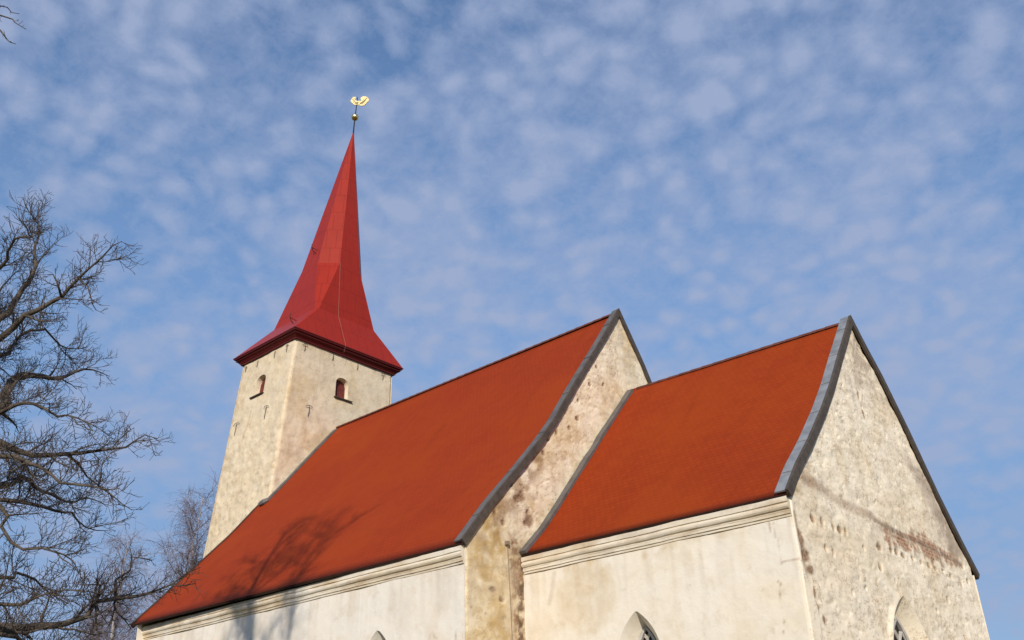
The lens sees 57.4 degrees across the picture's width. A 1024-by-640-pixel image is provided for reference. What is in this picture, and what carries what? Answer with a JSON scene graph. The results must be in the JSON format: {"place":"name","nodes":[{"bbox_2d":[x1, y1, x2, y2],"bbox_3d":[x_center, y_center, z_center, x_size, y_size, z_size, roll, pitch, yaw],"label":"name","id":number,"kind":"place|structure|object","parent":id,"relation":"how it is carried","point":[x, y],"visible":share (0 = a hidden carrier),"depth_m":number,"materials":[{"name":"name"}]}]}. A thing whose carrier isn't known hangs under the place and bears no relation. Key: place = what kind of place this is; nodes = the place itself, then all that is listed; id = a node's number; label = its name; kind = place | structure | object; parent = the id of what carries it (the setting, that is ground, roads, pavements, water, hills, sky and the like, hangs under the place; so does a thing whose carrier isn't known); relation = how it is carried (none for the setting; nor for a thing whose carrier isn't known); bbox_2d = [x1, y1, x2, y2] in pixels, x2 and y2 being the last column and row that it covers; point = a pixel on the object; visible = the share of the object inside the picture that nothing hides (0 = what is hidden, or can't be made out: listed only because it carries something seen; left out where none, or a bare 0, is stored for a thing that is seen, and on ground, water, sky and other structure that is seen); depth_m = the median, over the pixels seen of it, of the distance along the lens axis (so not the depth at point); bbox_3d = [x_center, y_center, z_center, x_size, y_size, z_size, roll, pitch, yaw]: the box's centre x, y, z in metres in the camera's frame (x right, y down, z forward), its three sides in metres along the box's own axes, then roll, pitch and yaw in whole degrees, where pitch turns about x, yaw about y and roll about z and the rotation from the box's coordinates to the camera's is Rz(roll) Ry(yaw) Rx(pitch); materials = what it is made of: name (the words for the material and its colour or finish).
{"place":"outdoors","nodes":[
{"label":"outdoors","id":0,"kind":"place"},
{"bbox_2d":[0,0,1023,639],"label":"sky","id":1,"kind":"structure","parent":0,"point":[731,178],"materials":[{"name":"blue"}]},
{"bbox_2d":[130,96,989,639],"bbox_3d":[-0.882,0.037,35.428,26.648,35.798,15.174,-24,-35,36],"label":"church","id":2,"kind":"structure","parent":0,"point":[590,480],"depth_m":24.97,"materials":[{"name":"paint"}]},
{"bbox_2d":[638,625,655,639],"bbox_3d":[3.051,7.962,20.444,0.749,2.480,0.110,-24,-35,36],"label":"lancet window","id":3,"kind":"structure","parent":2,"relation":"in","point":[646,634],"depth_m":20.93,"materials":[{"name":"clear glass"}]},
{"bbox_2d":[894,617,908,639],"bbox_3d":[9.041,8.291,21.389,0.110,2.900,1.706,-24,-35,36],"label":"lancet window","id":4,"kind":"structure","parent":2,"relation":"in","point":[899,632],"depth_m":22.03,"materials":[{"name":"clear glass"}]},
{"label":"ground","id":5,"kind":"structure","parent":0,"visible":0},
{"bbox_2d":[75,592,130,639],"bbox_3d":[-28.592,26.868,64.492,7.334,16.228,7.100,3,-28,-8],"label":"birch tree","id":6,"kind":"object","parent":5,"relation":"on","point":[99,622],"visible":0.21,"depth_m":66.17,"materials":[{"name":"brown plant"}]},
{"bbox_2d":[0,5,208,639],"bbox_3d":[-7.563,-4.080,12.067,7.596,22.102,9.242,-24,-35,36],"label":"oak tree","id":7,"kind":"object","parent":5,"relation":"on","point":[12,629],"visible":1,"depth_m":11.02,"materials":[{"name":"brown plant"}]},
{"bbox_2d":[66,521,166,639],"bbox_3d":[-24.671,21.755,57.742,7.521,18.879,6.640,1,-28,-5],"label":"birch tree","id":8,"kind":"object","parent":5,"relation":"on","point":[115,616],"visible":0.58,"depth_m":60.10,"materials":[{"name":"brown plant"}]},
{"bbox_2d":[112,467,220,639],"bbox_3d":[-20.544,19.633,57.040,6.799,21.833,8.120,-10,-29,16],"label":"birch tree","id":9,"kind":"object","parent":5,"relation":"on","point":[194,549],"visible":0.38,"depth_m":59.20,"materials":[{"name":"brown plant"}]}
]}

